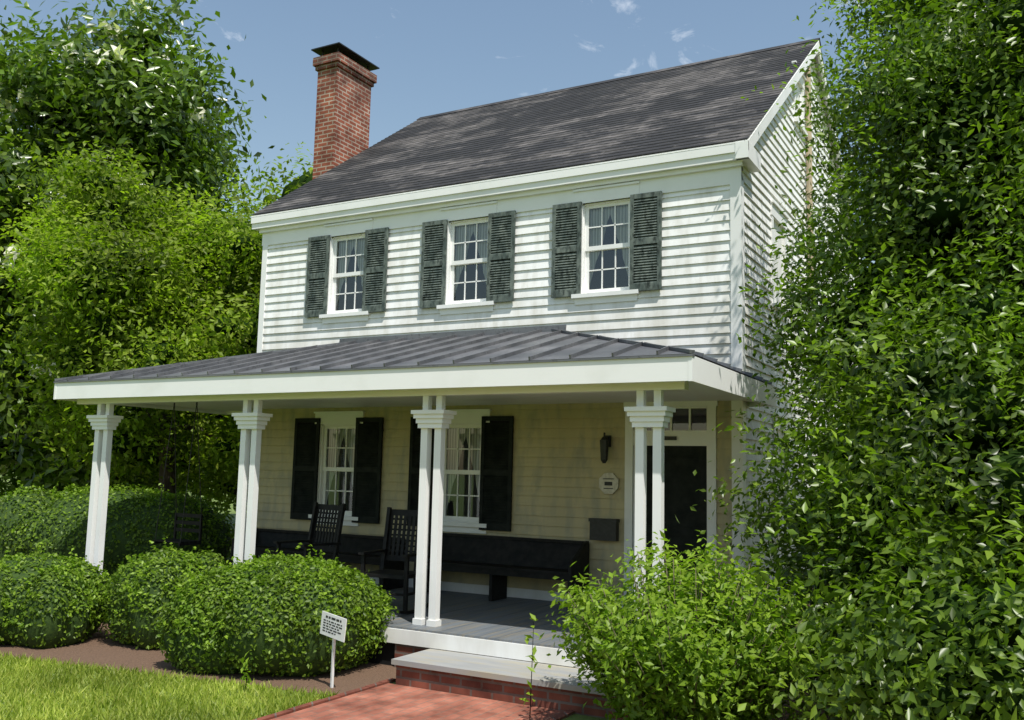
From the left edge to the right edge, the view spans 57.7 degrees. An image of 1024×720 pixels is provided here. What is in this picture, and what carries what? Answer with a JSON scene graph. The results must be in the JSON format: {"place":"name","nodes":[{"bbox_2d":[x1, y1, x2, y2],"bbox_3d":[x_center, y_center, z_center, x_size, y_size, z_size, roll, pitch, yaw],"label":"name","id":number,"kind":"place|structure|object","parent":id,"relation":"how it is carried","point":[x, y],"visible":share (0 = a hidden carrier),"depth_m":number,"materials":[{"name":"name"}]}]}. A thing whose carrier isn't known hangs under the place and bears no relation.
{"place":"outdoors","nodes":[
{"label":"outdoors","id":0,"kind":"place"},
{"bbox_2d":[0,650,339,719],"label":"lawn grass","id":1,"kind":"structure","parent":0,"point":[141,704],"depth_m":7.83,"materials":[{"name":"green plant"}]},
{"bbox_2d":[0,472,607,719],"bbox_3d":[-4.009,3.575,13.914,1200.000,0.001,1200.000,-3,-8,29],"label":"ground","id":2,"kind":"structure","parent":0,"point":[571,717],"depth_m":7.88,"materials":[{"name":"green soil"}]},
{"bbox_2d":[0,124,259,499],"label":"tree","id":3,"kind":"object","parent":2,"relation":"on","point":[241,175],"visible":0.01,"depth_m":32.22,"materials":[{"name":"green plant"}]},
{"bbox_2d":[0,0,273,527],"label":"magnolia tree","id":4,"kind":"object","parent":2,"relation":"on","point":[112,94],"visible":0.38,"depth_m":19.65,"materials":[{"name":"green plant"}]},
{"bbox_2d":[240,651,251,694],"bbox_3d":[-2.303,2.712,8.058,0.108,0.365,0.181,5,-8,-26],"label":"weed sapling","id":5,"kind":"object","parent":2,"relation":"on","point":[245,664],"visible":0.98,"depth_m":8.06,"materials":[{"name":"green plant"}]},
{"bbox_2d":[207,142,312,510],"bbox_3d":[-8.029,-0.743,31.308,13.795,12.638,12.770,-3,-8,29],"label":"tree","id":6,"kind":"object","parent":2,"relation":"on","point":[284,181],"visible":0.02,"depth_m":29.86,"materials":[{"name":"green plant"}]},
{"bbox_2d":[53,41,860,668],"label":"house trim","id":7,"kind":"structure","parent":2,"relation":"on","point":[653,393],"depth_m":11.06,"materials":[{"name":"white wood"}]},
{"bbox_2d":[153,402,202,545],"bbox_3d":[-4.536,1.538,12.771,0.520,1.950,0.370,-3,-8,29],"label":"porch swing","id":8,"kind":"object","parent":7,"relation":"hanging from","point":[182,542],"visible":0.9,"depth_m":12.75,"materials":[{"name":"black wood"}]},
{"bbox_2d":[108,578,632,650],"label":"porch floor","id":9,"kind":"structure","parent":7,"relation":"on","point":[479,616],"depth_m":9.97,"materials":[{"name":"paint"}]},
{"bbox_2d":[273,502,345,563],"bbox_3d":[-2.545,2.351,11.590,0.610,1.126,0.840,-4,-9,39],"label":"rocking chair","id":10,"kind":"object","parent":9,"relation":"on","point":[327,546],"visible":0.48,"depth_m":11.81,"materials":[{"name":"black wood"}]},
{"bbox_2d":[230,528,405,589],"bbox_3d":[-2.748,2.748,12.952,2.700,0.660,0.520,-3,-8,29],"label":"bench","id":11,"kind":"object","parent":9,"relation":"on","point":[351,546],"visible":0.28,"depth_m":12.85,"materials":[{"name":"black wood"}]},
{"bbox_2d":[358,507,431,613],"bbox_3d":[-1.313,2.241,10.456,0.610,1.126,0.840,-1,-7,21],"label":"rocking chair","id":12,"kind":"object","parent":9,"relation":"on","point":[405,574],"visible":0.54,"depth_m":10.72,"materials":[{"name":"black wood"}]},
{"bbox_2d":[413,533,588,607],"bbox_3d":[-0.161,2.584,11.531,2.210,0.760,0.520,-3,-8,29],"label":"bench","id":13,"kind":"object","parent":9,"relation":"on","point":[498,559],"visible":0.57,"depth_m":11.51,"materials":[{"name":"black wood"}]},
{"bbox_2d":[54,325,771,384],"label":"porch roof","id":14,"kind":"structure","parent":7,"relation":"on","point":[541,344],"depth_m":10.91,"materials":[{"name":"grey metal"}]},
{"bbox_2d":[262,62,862,595],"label":"house clapboard walls","id":15,"kind":"structure","parent":7,"relation":"attached to","point":[688,306],"depth_m":12.01,"materials":[{"name":"white wood"}]},
{"bbox_2d":[299,199,656,423],"bbox_3d":[-0.697,0.116,12.490,5.580,4.070,0.001,-3,-8,29],"label":"house shutter backing","id":16,"kind":"object","parent":15,"relation":"attached to","point":[493,278],"visible":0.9,"depth_m":12.41,"materials":[{"name":"wood"}]},
{"bbox_2d":[304,191,661,317],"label":"window shutters","id":17,"kind":"object","parent":15,"relation":"attached to","point":[641,283],"visible":1,"depth_m":12.36,"materials":[{"name":"wood"}]},
{"bbox_2d":[603,436,676,488],"bbox_3d":[1.518,1.228,11.090,0.920,0.635,0.011,-2,-8,27],"label":"house plaque text","id":18,"kind":"object","parent":7,"relation":"attached to","point":[665,438],"visible":0.91,"depth_m":10.98},
{"bbox_2d":[521,614,538,719],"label":"weed sapling","id":19,"kind":"object","parent":2,"relation":"on","point":[534,650],"visible":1,"depth_m":6.92,"materials":[{"name":"green plant"}]},
{"bbox_2d":[102,620,576,667],"bbox_3d":[-1.583,3.102,11.078,8.540,0.360,2.640,-3,-8,29],"label":"brick base","id":20,"kind":"object","parent":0,"point":[386,656],"depth_m":9.40,"materials":[{"name":"red brick"}]},
{"bbox_2d":[270,683,563,719],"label":"brick path","id":21,"kind":"structure","parent":0,"point":[388,701],"depth_m":7.68,"materials":[{"name":"red brick"}]},
{"bbox_2d":[253,678,574,719],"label":"brick edging","id":22,"kind":"object","parent":21,"relation":"on","point":[565,714],"visible":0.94,"depth_m":7.66,"materials":[{"name":"red brick"}]},
{"bbox_2d":[0,0,910,267],"label":"sky","id":23,"kind":"structure","parent":0,"point":[432,57],"materials":[{"name":"blue"}]},
{"bbox_2d":[311,42,619,540],"bbox_3d":[-0.807,-1.671,14.370,7.541,8.310,1.311,-6,-10,44],"label":"house ironwork","id":24,"kind":"object","parent":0,"point":[604,529],"visible":0.77,"depth_m":11.19,"materials":[{"name":"black metal"}]},
{"bbox_2d":[326,205,628,516],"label":"windows","id":25,"kind":"structure","parent":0,"point":[622,260],"depth_m":12.61,"materials":[{"name":"clear glass"}]},
{"bbox_2d":[0,623,971,719],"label":"mulch bed","id":26,"kind":"object","parent":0,"point":[98,647],"depth_m":9.13,"materials":[{"name":"brown soil"}]},
{"bbox_2d":[0,542,107,648],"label":"boxwood bush","id":27,"kind":"object","parent":26,"relation":"on","point":[47,601],"visible":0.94,"depth_m":9.94,"materials":[{"name":"green plant"}]},
{"bbox_2d":[0,480,234,577],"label":"boxwood bush","id":28,"kind":"object","parent":26,"relation":"on","point":[57,522],"visible":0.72,"depth_m":13.68,"materials":[{"name":"green plant"}]},
{"bbox_2d":[0,131,278,524],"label":"tree","id":29,"kind":"object","parent":26,"relation":"on","point":[123,281],"visible":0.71,"depth_m":15.88,"materials":[{"name":"green plant"}]},
{"bbox_2d":[97,537,227,649],"bbox_3d":[-3.852,2.567,10.414,1.463,1.156,1.289,5,-8,-24],"label":"boxwood bush","id":30,"kind":"object","parent":26,"relation":"on","point":[140,591],"visible":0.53,"depth_m":9.99,"materials":[{"name":"green plant"}]},
{"bbox_2d":[156,543,398,677],"bbox_3d":[-2.270,2.443,9.311,2.072,1.205,2.093,-3,-8,29],"label":"boxwood bush","id":31,"kind":"object","parent":26,"relation":"on","point":[265,610],"visible":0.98,"depth_m":8.73,"materials":[{"name":"green plant"}]},
{"bbox_2d":[320,611,346,687],"bbox_3d":[-1.614,2.628,8.363,0.040,0.660,0.400,5,-4,-43],"label":"garden sign","id":32,"kind":"object","parent":26,"relation":"on","point":[333,626],"visible":1,"depth_m":8.36,"materials":[{"name":"white metal"}]},
{"bbox_2d":[539,529,834,719],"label":"shrub","id":33,"kind":"object","parent":26,"relation":"on","point":[656,660],"visible":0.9,"depth_m":6.56,"materials":[{"name":"green plant"}]},
{"bbox_2d":[676,0,1023,719],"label":"dark tree","id":34,"kind":"object","parent":26,"relation":"on","point":[910,474],"visible":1,"depth_m":7.19,"materials":[{"name":"green plant"}]},
{"bbox_2d":[256,401,731,606],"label":"porch wall","id":35,"kind":"structure","parent":0,"point":[560,468],"depth_m":11.73,"materials":[{"name":"beige wood"}]},
{"bbox_2d":[290,416,513,531],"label":"window shutters","id":36,"kind":"object","parent":35,"relation":"attached to","point":[495,498],"visible":0.82,"depth_m":12.89,"materials":[{"name":"black wood"}]},
{"bbox_2d":[599,473,618,493],"bbox_3d":[1.172,1.494,11.250,0.249,0.249,0.026,-3,-8,29],"label":"house plaque","id":37,"kind":"object","parent":35,"relation":"attached to","point":[614,480],"visible":1,"depth_m":11.23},
{"bbox_2d":[646,446,706,599],"bbox_3d":[1.862,1.964,10.887,0.880,1.910,0.045,-3,-8,29],"label":"front door","id":38,"kind":"structure","parent":35,"relation":"in","point":[682,485],"depth_m":10.86,"materials":[{"name":"black wood"}]},
{"bbox_2d":[647,409,706,429],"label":"transom window","id":39,"kind":"structure","parent":35,"relation":"in","point":[681,419],"depth_m":11.01,"materials":[{"name":"glass"}]},
{"bbox_2d":[394,643,629,719],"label":"brick step base","id":40,"kind":"object","parent":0,"point":[515,692],"visible":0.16,"depth_m":8.02,"materials":[{"name":"red brick"}]},
{"bbox_2d":[252,38,838,214],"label":"house roof shingles","id":41,"kind":"object","parent":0,"point":[697,104],"visible":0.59,"depth_m":14.21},
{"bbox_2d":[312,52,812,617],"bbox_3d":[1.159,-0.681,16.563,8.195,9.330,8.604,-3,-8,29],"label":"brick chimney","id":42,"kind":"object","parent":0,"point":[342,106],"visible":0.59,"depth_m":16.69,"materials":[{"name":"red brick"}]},
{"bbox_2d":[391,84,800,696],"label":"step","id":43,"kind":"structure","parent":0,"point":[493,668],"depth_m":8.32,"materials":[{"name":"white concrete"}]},
{"bbox_2d":[804,63,813,276],"bbox_3d":[4.563,-2.856,14.291,0.132,3.850,0.120,-3,-8,29],"label":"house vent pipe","id":44,"kind":"object","parent":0,"point":[808,165],"visible":0.27,"depth_m":14.30,"materials":[{"name":"white metal"}]}
]}

